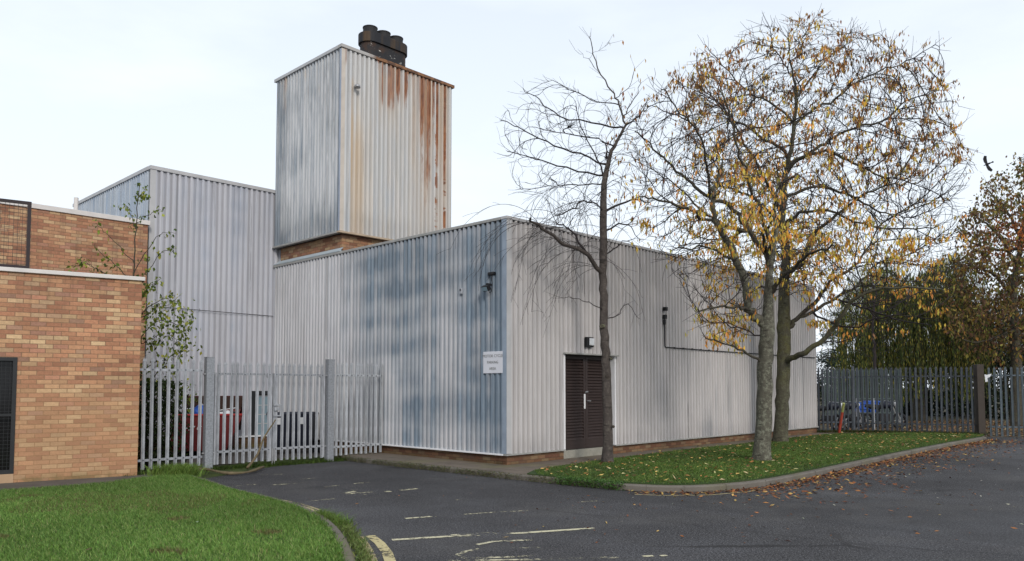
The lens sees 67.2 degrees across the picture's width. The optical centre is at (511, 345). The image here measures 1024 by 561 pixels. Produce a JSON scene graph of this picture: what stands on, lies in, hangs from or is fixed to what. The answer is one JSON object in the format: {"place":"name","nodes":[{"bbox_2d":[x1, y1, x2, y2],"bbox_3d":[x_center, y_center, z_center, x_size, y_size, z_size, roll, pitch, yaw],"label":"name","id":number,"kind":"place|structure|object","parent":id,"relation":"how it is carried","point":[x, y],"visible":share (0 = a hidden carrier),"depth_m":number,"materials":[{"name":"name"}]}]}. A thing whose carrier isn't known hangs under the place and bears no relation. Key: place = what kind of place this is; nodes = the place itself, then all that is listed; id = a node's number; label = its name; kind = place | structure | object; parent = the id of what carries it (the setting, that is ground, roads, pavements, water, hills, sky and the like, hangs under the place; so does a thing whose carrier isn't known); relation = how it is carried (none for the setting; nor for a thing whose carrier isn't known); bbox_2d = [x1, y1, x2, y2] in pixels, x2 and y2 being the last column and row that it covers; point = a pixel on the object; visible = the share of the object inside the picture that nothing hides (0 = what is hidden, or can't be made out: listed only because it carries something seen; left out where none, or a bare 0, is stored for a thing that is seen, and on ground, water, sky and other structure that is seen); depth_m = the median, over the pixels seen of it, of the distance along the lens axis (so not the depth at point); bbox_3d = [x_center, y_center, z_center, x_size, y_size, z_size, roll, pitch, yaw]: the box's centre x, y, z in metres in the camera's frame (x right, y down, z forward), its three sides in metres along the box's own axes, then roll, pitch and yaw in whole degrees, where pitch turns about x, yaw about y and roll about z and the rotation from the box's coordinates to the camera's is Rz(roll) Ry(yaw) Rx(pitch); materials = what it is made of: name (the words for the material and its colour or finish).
{"place":"outdoors","nodes":[
{"label":"outdoors","id":0,"kind":"place"},
{"bbox_2d":[0,474,150,490],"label":"concrete path","id":1,"kind":"structure","parent":0,"point":[67,482],"depth_m":12.71,"materials":[{"name":"grey concrete"}]},
{"bbox_2d":[0,473,343,560],"bbox_3d":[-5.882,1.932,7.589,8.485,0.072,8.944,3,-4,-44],"label":"lawn grass","id":2,"kind":"structure","parent":0,"point":[94,494],"depth_m":8.62,"materials":[{"name":"green plant"}]},
{"bbox_2d":[140,462,208,477],"bbox_3d":[-5.981,2.216,13.857,1.215,0.234,1.454,2,-4,-32],"label":"tall grass tuft","id":3,"kind":"object","parent":2,"relation":"on","point":[181,469],"visible":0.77,"depth_m":13.69,"materials":[{"name":"green plant"}]},
{"bbox_2d":[184,474,347,560],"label":"kerb grass","id":4,"kind":"structure","parent":2,"relation":"on","point":[322,521],"depth_m":8.76,"materials":[{"name":"green plant"}]},
{"bbox_2d":[155,447,338,464],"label":"yard paving","id":5,"kind":"structure","parent":0,"point":[246,456],"depth_m":18.29,"materials":[{"name":"grey concrete"}]},
{"bbox_2d":[170,396,242,450],"bbox_3d":[-7.397,1.870,18.816,1.720,1.260,1.777,1,-3,-16],"label":"skip","id":6,"kind":"object","parent":5,"relation":"on","point":[195,437],"visible":0.17,"depth_m":18.11,"materials":[{"name":"metal"}]},
{"bbox_2d":[194,405,202,413],"bbox_3d":[-7.471,1.627,18.540,0.505,0.436,0.468,-1,-3,16],"label":"rubbish sack","id":7,"kind":"object","parent":6,"relation":"in","point":[196,410],"visible":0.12,"depth_m":18.38,"materials":[{"name":"blue plastic"}]},
{"bbox_2d":[266,412,295,451],"bbox_3d":[-5.646,2.126,18.925,0.620,0.999,0.744,0,-3,-6],"label":"wheeled bin","id":8,"kind":"object","parent":5,"relation":"on","point":[284,431],"visible":0.21,"depth_m":18.63,"materials":[{"name":"black plastic"}]},
{"bbox_2d":[295,412,318,445],"bbox_3d":[-5.185,2.140,19.175,0.620,0.999,0.744,0,-3,-3],"label":"wheeled bin","id":9,"kind":"object","parent":5,"relation":"on","point":[307,428],"visible":0.32,"depth_m":18.87,"materials":[{"name":"black plastic"}]},
{"bbox_2d":[312,442,319,451],"bbox_3d":[-4.603,2.541,19.363,0.440,0.220,0.800,-3,-4,44],"label":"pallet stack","id":10,"kind":"object","parent":5,"relation":"on","point":[313,450],"visible":0.14,"depth_m":19.08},
{"bbox_2d":[0,0,1023,388],"label":"sky","id":11,"kind":"structure","parent":0,"point":[94,94],"materials":[{"name":"white"}]},
{"bbox_2d":[137,389,1023,472],"bbox_3d":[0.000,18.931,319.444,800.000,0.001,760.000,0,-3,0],"label":"ground","id":12,"kind":"structure","parent":0,"point":[825,427],"depth_m":33.67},
{"bbox_2d":[0,267,144,482],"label":"brick building","id":13,"kind":"structure","parent":12,"relation":"on","point":[70,343],"depth_m":13.21,"materials":[{"name":"brick"}]},
{"bbox_2d":[0,357,17,473],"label":"door","id":14,"kind":"structure","parent":13,"relation":"in","point":[8,365],"depth_m":12.80,"materials":[{"name":"black glass"}]},
{"bbox_2d":[0,198,31,268],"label":"roof cage","id":15,"kind":"object","parent":13,"relation":"on","point":[28,234],"visible":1,"depth_m":12.93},
{"bbox_2d":[0,202,149,454],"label":"brick block","id":16,"kind":"structure","parent":12,"relation":"on","point":[61,237],"depth_m":17.59,"materials":[{"name":"brick"}]},
{"bbox_2d":[74,197,78,209],"bbox_3d":[-10.126,-3.207,17.900,0.096,0.450,0.097,0,-3,0],"label":"vent pipe","id":17,"kind":"object","parent":16,"relation":"on","point":[76,200],"visible":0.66,"depth_m":17.86,"materials":[{"name":"white plastic"}]},
{"bbox_2d":[66,183,202,453],"bbox_3d":[-7.865,-0.460,16.447,2.927,6.210,1.658,0,-3,0],"label":"sapling","id":18,"kind":"object","parent":12,"relation":"on","point":[142,196],"visible":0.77,"depth_m":16.43,"materials":[{"name":"green plant"}]},
{"bbox_2d":[137,379,190,467],"bbox_3d":[-7.254,1.590,15.744,1.041,1.843,1.559,0,-3,0],"label":"dark bush","id":19,"kind":"object","parent":12,"relation":"on","point":[163,418],"visible":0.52,"depth_m":15.58,"materials":[{"name":"green plant"}]},
{"bbox_2d":[73,165,282,451],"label":"tall hall","id":20,"kind":"structure","parent":12,"relation":"on","point":[226,259],"depth_m":20.22,"materials":[{"name":"grey metal"}]},
{"bbox_2d":[152,306,267,315],"bbox_3d":[-7.744,-0.888,20.105,0.075,0.045,3.330,-3,-4,44],"label":"wall cable","id":21,"kind":"object","parent":20,"relation":"attached to","point":[218,311],"depth_m":20.15,"materials":[{"name":"black plastic"}]},
{"bbox_2d":[258,395,267,434],"bbox_3d":[-6.849,1.918,21.058,0.060,1.107,0.348,-3,-4,44],"label":"door","id":22,"kind":"structure","parent":20,"relation":"in","point":[260,396],"depth_m":21.05,"materials":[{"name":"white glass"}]},
{"bbox_2d":[273,215,818,464],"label":"industrial building","id":23,"kind":"structure","parent":12,"relation":"on","point":[415,322],"depth_m":17.46,"materials":[{"name":"metal"}]},
{"bbox_2d":[272,43,454,264],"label":"boiler tower","id":24,"kind":"structure","parent":23,"relation":"on","point":[368,162],"depth_m":20.37,"materials":[{"name":"white metal"}]},
{"bbox_2d":[358,25,406,66],"bbox_3d":[-3.574,-8.039,21.373,0.640,1.267,1.520,-3,-4,44],"label":"flue stack","id":25,"kind":"object","parent":24,"relation":"on","point":[383,44],"visible":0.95,"depth_m":21.05,"materials":[{"name":"black metal"}]},
{"bbox_2d":[481,272,495,292],"bbox_3d":[-0.471,-1.250,15.310,0.190,0.425,0.231,-3,-4,44],"label":"floodlight","id":26,"kind":"object","parent":23,"relation":"attached to","point":[486,287],"visible":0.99,"depth_m":15.28,"materials":[{"name":"black plastic"}]},
{"bbox_2d":[483,351,502,372],"bbox_3d":[-0.368,0.336,15.255,0.559,0.430,0.046,-3,-4,44],"label":"parking sign","id":27,"kind":"object","parent":23,"relation":"attached to","point":[493,362],"visible":1,"depth_m":15.23,"materials":[{"name":"white metal"}]},
{"bbox_2d":[565,355,585,449],"bbox_3d":[1.304,1.221,16.627,0.057,2.020,0.863,-3,-4,44],"label":"door","id":28,"kind":"structure","parent":23,"relation":"in","point":[575,396],"depth_m":16.69,"materials":[{"name":"brown paint"}]},
{"bbox_2d":[585,337,593,346],"bbox_3d":[1.696,-0.071,16.806,0.100,0.220,0.240,-3,-4,44],"label":"bulkhead light","id":29,"kind":"object","parent":23,"relation":"attached to","point":[589,341],"visible":1,"depth_m":16.75,"materials":[{"name":"black plastic"}]},
{"bbox_2d":[585,356,602,447],"bbox_3d":[1.903,1.253,17.223,0.092,2.020,0.915,-3,-4,44],"label":"door","id":30,"kind":"structure","parent":23,"relation":"in","point":[593,368],"depth_m":17.16,"materials":[{"name":"brown paint"}]},
{"bbox_2d":[662,307,814,357],"bbox_3d":[6.889,-0.262,22.218,0.104,1.018,9.084,-3,-4,44],"label":"wall camera pipe","id":31,"kind":"object","parent":23,"relation":"attached to","point":[664,317],"depth_m":19.36,"materials":[{"name":"black plastic"}]},
{"bbox_2d":[817,401,851,429],"bbox_3d":[11.694,2.630,28.499,2.009,1.119,0.731,1,-3,-11],"label":"motorcycle","id":32,"kind":"object","parent":12,"relation":"on","point":[837,407],"visible":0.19,"depth_m":28.45,"materials":[{"name":"black plastic"}]},
{"bbox_2d":[830,401,865,429],"bbox_3d":[12.728,2.668,29.198,2.009,1.119,0.731,2,-4,-29],"label":"motorcycle","id":33,"kind":"object","parent":12,"relation":"on","point":[860,415],"visible":0.29,"depth_m":29.34,"materials":[{"name":"black plastic"}]},
{"bbox_2d":[816,355,879,409],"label":"evergreen shrub","id":34,"kind":"object","parent":12,"relation":"on","point":[825,384],"visible":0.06,"depth_m":54.55,"materials":[{"name":"green plant"}]},
{"bbox_2d":[851,366,855,432],"bbox_3d":[11.450,1.875,25.846,0.100,2.350,0.090,0,-3,0],"label":"fence post","id":35,"kind":"object","parent":12,"relation":"on","point":[852,367],"visible":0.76,"depth_m":25.81,"materials":[{"name":"metal"}]},
{"bbox_2d":[816,312,893,413],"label":"cedar tree","id":36,"kind":"object","parent":12,"relation":"on","point":[825,361],"visible":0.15,"depth_m":46.13,"materials":[{"name":"green plant"}]},
{"bbox_2d":[821,369,900,422],"bbox_3d":[15.335,2.213,33.932,3.295,2.365,0.095,-2,-4,37],"label":"palisade fence","id":37,"kind":"object","parent":12,"relation":"on","point":[859,384],"visible":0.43,"depth_m":33.88,"materials":[{"name":"grey metal"}]},
{"bbox_2d":[856,398,890,429],"bbox_3d":[13.743,2.611,29.252,1.262,1.210,0.044,-1,-3,14],"label":"guard rail","id":38,"kind":"object","parent":12,"relation":"on","point":[873,406],"visible":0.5,"depth_m":29.26,"materials":[{"name":"metal"}]},
{"bbox_2d":[852,274,906,422],"bbox_3d":[16.194,0.177,34.082,3.441,6.736,1.984,2,-4,-30],"label":"bare tree","id":39,"kind":"object","parent":12,"relation":"on","point":[875,357],"visible":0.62,"depth_m":34.01,"materials":[{"name":"brown plant"}]},
{"bbox_2d":[859,400,905,427],"bbox_3d":[14.616,2.733,30.397,2.009,1.119,0.731,0,-3,-6],"label":"motorcycle","id":40,"kind":"object","parent":12,"relation":"on","point":[889,407],"visible":0.44,"depth_m":30.34,"materials":[{"name":"black plastic"}]},
{"bbox_2d":[844,342,965,415],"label":"evergreen shrub","id":41,"kind":"object","parent":12,"relation":"on","point":[904,411],"visible":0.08,"depth_m":44.40,"materials":[{"name":"green plant"}]},
{"bbox_2d":[820,252,1008,420],"bbox_3d":[19.081,-0.335,37.472,8.535,8.153,7.909,3,-4,-43],"label":"weeping willow","id":42,"kind":"object","parent":12,"relation":"on","point":[915,337],"visible":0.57,"depth_m":35.45,"materials":[{"name":"green plant"}]},
{"bbox_2d":[820,419,1023,436],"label":"leaf litter","id":43,"kind":"object","parent":12,"relation":"on","point":[987,424],"visible":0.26,"depth_m":30.76,"materials":[{"name":"brown plant"}]},
{"bbox_2d":[888,322,1023,416],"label":"evergreen shrub","id":44,"kind":"object","parent":12,"relation":"on","point":[949,411],"visible":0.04,"depth_m":43.41,"materials":[{"name":"green plant"}]},
{"bbox_2d":[891,290,1023,416],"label":"weeping willow","id":45,"kind":"object","parent":12,"relation":"on","point":[985,386],"visible":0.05,"depth_m":39.72,"materials":[{"name":"green plant"}]},
{"bbox_2d":[927,323,1023,418],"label":"evergreen shrub","id":46,"kind":"object","parent":12,"relation":"on","point":[998,396],"visible":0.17,"depth_m":39.59,"materials":[{"name":"green plant"}]},
{"bbox_2d":[933,152,1023,425],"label":"orange tree","id":47,"kind":"object","parent":12,"relation":"on","point":[1014,280],"visible":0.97,"depth_m":31.60,"materials":[{"name":"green plant"}]},
{"bbox_3d":[14.444,3.066,31.380,1.400,0.530,0.700,0,-3,0],"label":"trestle table","id":48,"kind":"object","parent":12,"relation":"on","visible":0},
{"bbox_2d":[855,402,870,411],"bbox_3d":[14.281,2.564,31.402,0.500,0.475,0.470,0,-3,0],"label":"crate","id":49,"kind":"object","parent":48,"relation":"on","point":[864,403],"visible":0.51,"depth_m":31.20,"materials":[{"name":"blue plastic"}]},
{"bbox_2d":[206,437,1023,560],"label":"road","id":50,"kind":"structure","parent":0,"point":[709,531],"depth_m":9.70,"materials":[{"name":"grey asphalt"}]},
{"bbox_2d":[137,357,203,469],"bbox_3d":[-6.550,1.236,14.180,0.082,2.069,1.770,-3,-4,44],"label":"palisade fence","id":51,"kind":"object","parent":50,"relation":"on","point":[159,459],"visible":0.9,"depth_m":14.35,"materials":[{"name":"grey metal"}]},
{"bbox_2d":[201,357,215,468],"bbox_3d":[-5.860,1.341,14.879,0.230,2.232,0.158,3,-4,-43],"label":"gate post","id":52,"kind":"object","parent":50,"relation":"on","point":[209,374],"visible":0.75,"depth_m":14.83,"materials":[{"name":"metal"}]},
{"bbox_2d":[213,360,272,464],"bbox_3d":[-5.348,1.323,15.374,1.191,2.034,0.088,3,-4,-43],"label":"gate leaf","id":53,"kind":"object","parent":52,"relation":"attached to","point":[217,380],"visible":1,"depth_m":15.31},
{"bbox_2d":[119,456,346,475],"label":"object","id":54,"kind":"structure","parent":50,"relation":"on","point":[279,463],"depth_m":15.65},
{"bbox_2d":[199,419,275,474],"bbox_3d":[-5.172,1.906,14.408,0.977,0.951,2.220,-3,-4,43],"label":"fallen branch","id":55,"kind":"object","parent":50,"relation":"on","point":[236,473],"visible":0.76,"depth_m":14.27,"materials":[{"name":"brown wood"}]},
{"bbox_2d":[196,456,323,477],"bbox_3d":[-5.252,2.452,15.768,1.722,0.001,4.388,-1,-3,25],"label":"moss patch","id":56,"kind":"object","parent":50,"relation":"on","point":[209,474],"visible":0.41,"depth_m":15.14,"materials":[{"name":"green plant"}]},
{"bbox_2d":[192,475,354,560],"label":"lawn kerb","id":57,"kind":"structure","parent":50,"relation":"on","point":[347,550],"depth_m":7.98,"materials":[{"name":"grey concrete"}]},
{"bbox_2d":[281,499,320,511],"bbox_3d":[-3.319,2.183,10.803,2.809,0.001,0.324,-3,-4,44],"label":"faded edge line","id":58,"kind":"object","parent":50,"relation":"on","point":[307,507],"visible":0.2,"depth_m":10.23,"materials":[{"name":"yellow paint"}]},
{"bbox_2d":[324,359,334,461],"bbox_3d":[-3.950,1.428,16.687,0.230,2.252,0.158,3,-4,-43],"label":"gate post","id":59,"kind":"object","parent":50,"relation":"on","point":[329,407],"visible":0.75,"depth_m":16.64,"materials":[{"name":"metal"}]},
{"bbox_2d":[271,362,324,463],"bbox_3d":[-4.470,1.415,16.188,1.212,2.126,0.110,3,-4,-43],"label":"gate leaf","id":60,"kind":"object","parent":59,"relation":"attached to","point":[275,409],"visible":1,"depth_m":16.15,"materials":[{"name":"metal"}]},
{"bbox_2d":[310,505,353,526],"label":"gutter weeds","id":61,"kind":"object","parent":50,"relation":"on","point":[333,517],"visible":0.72,"depth_m":9.11,"materials":[{"name":"green plant"}]},
{"bbox_2d":[333,519,377,560],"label":"gutter weeds","id":62,"kind":"object","parent":50,"relation":"on","point":[357,546],"visible":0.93,"depth_m":7.79,"materials":[{"name":"green plant"}]},
{"bbox_2d":[356,536,376,560],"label":"yellow line","id":63,"kind":"object","parent":50,"relation":"on","point":[368,544],"visible":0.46,"depth_m":7.61,"materials":[{"name":"paint"}]},
{"bbox_2d":[367,535,395,560],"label":"yellow line","id":64,"kind":"object","parent":50,"relation":"on","point":[385,547],"visible":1,"depth_m":7.68,"materials":[{"name":"paint"}]},
{"bbox_2d":[228,474,667,560],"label":"road marking","id":65,"kind":"object","parent":50,"relation":"on","point":[458,535],"visible":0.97,"depth_m":8.25,"materials":[{"name":"paint"}]},
{"bbox_2d":[334,455,625,489],"bbox_3d":[-1.181,2.329,14.504,7.817,0.130,0.418,-3,-4,43],"label":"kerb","id":66,"kind":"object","parent":50,"relation":"on","point":[443,467],"visible":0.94,"depth_m":14.26,"materials":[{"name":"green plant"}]},
{"bbox_2d":[335,437,986,491],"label":"kerb","id":67,"kind":"structure","parent":50,"relation":"on","point":[724,486],"depth_m":13.37,"materials":[{"name":"concrete"}]},
{"bbox_2d":[635,488,767,495],"bbox_3d":[2.985,2.229,11.642,2.329,0.001,0.419,1,-3,-17],"label":"faded edge line","id":68,"kind":"object","parent":50,"relation":"on","point":[710,494],"visible":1,"depth_m":11.47,"materials":[{"name":"yellow paint"}]},
{"bbox_2d":[510,439,1023,542],"bbox_3d":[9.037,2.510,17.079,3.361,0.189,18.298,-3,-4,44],"label":"fallen leaves","id":69,"kind":"object","parent":50,"relation":"on","point":[845,473],"visible":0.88,"depth_m":14.17,"materials":[{"name":"brown plant"}]},
{"bbox_2d":[631,438,998,496],"bbox_3d":[8.590,2.509,17.088,17.644,0.171,1.792,3,-4,-43],"label":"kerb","id":70,"kind":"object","parent":50,"relation":"on","point":[869,465],"visible":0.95,"depth_m":14.36,"materials":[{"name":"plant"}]},
{"bbox_2d":[973,364,985,436],"bbox_3d":[14.850,1.792,24.489,0.220,2.370,0.220,0,-3,0],"label":"fence post","id":71,"kind":"object","parent":50,"relation":"on","point":[979,397],"visible":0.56,"depth_m":24.41,"materials":[{"name":"metal"}]},
{"bbox_2d":[987,366,1023,436],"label":"palisade fence","id":72,"kind":"object","parent":50,"relation":"on","point":[1005,375],"visible":0.96,"depth_m":24.24,"materials":[{"name":"grey metal"}]},
{"bbox_2d":[342,432,986,484],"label":"pavement","id":73,"kind":"structure","parent":0,"point":[524,468],"depth_m":15.85,"materials":[{"name":"grey concrete"}]},
{"bbox_2d":[334,362,382,455],"bbox_3d":[-3.421,1.388,17.217,1.294,2.066,0.096,3,-4,-45],"label":"palisade fence","id":74,"kind":"object","parent":73,"relation":"on","point":[351,375],"visible":1,"depth_m":17.19,"materials":[{"name":"grey metal"}]},
{"bbox_2d":[527,432,986,484],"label":"verge turf","id":75,"kind":"structure","parent":73,"relation":"on","point":[533,472],"depth_m":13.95,"materials":[{"name":"plant"}]},
{"bbox_2d":[438,28,664,461],"bbox_3d":[0.804,-2.069,15.321,4.449,9.190,3.565,0,-3,0],"label":"slender tree","id":76,"kind":"object","parent":75,"relation":"on","point":[608,426],"visible":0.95,"depth_m":15.33,"materials":[{"name":"brown plant"}]},
{"bbox_2d":[546,474,627,489],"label":"creeping weeds","id":77,"kind":"object","parent":75,"relation":"on","point":[588,480],"visible":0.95,"depth_m":12.31,"materials":[{"name":"green plant"}]},
{"bbox_2d":[623,61,840,460],"bbox_3d":[4.437,-1.689,15.596,4.221,8.467,5.008,-1,-3,20],"label":"autumn tree","id":78,"kind":"object","parent":75,"relation":"on","point":[764,321],"visible":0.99,"depth_m":15.55,"materials":[{"name":"yellow plant"}]},
{"bbox_2d":[541,432,977,480],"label":"fallen leaves","id":79,"kind":"object","parent":75,"relation":"on","point":[762,461],"visible":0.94,"depth_m":16.37,"materials":[{"name":"brown plant"}]},
{"bbox_2d":[664,3,982,441],"bbox_3d":[8.717,-3.468,20.907,9.122,12.594,7.387,0,-3,0],"label":"autumn tree","id":80,"kind":"object","parent":75,"relation":"on","point":[785,325],"visible":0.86,"depth_m":20.69,"materials":[{"name":"yellow plant"}]},
{"bbox_2d":[838,403,844,432],"bbox_3d":[10.569,2.346,24.736,0.086,1.026,0.532,0,-3,2],"label":"leaning pole","id":81,"kind":"object","parent":75,"relation":"on","point":[841,417],"visible":0.86,"depth_m":24.70,"materials":[{"name":"red metal"}]},
{"bbox_2d":[817,429,989,434],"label":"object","id":82,"kind":"structure","parent":73,"relation":"on","point":[859,431],"depth_m":25.32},
{"bbox_2d":[817,367,854,430],"bbox_3d":[10.804,1.806,25.757,1.293,2.156,0.092,0,-3,-3],"label":"palisade fence","id":83,"kind":"object","parent":82,"relation":"on","point":[835,377],"visible":0.96,"depth_m":25.74,"materials":[{"name":"grey metal"}]},
{"bbox_2d":[855,366,975,432],"bbox_3d":[13.111,1.763,25.157,3.484,2.175,0.100,-1,-3,21],"label":"palisade fence","id":84,"kind":"object","parent":82,"relation":"on","point":[920,376],"visible":0.93,"depth_m":25.12,"materials":[{"name":"grey metal"}]},
{"bbox_2d":[983,156,993,171],"bbox_3d":[23.816,-9.090,38.545,0.460,0.827,0.123,-1,-3,20],"label":"crow","id":85,"kind":"object","parent":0,"point":[988,167],"visible":1,"depth_m":38.55,"materials":[{"name":"black"}]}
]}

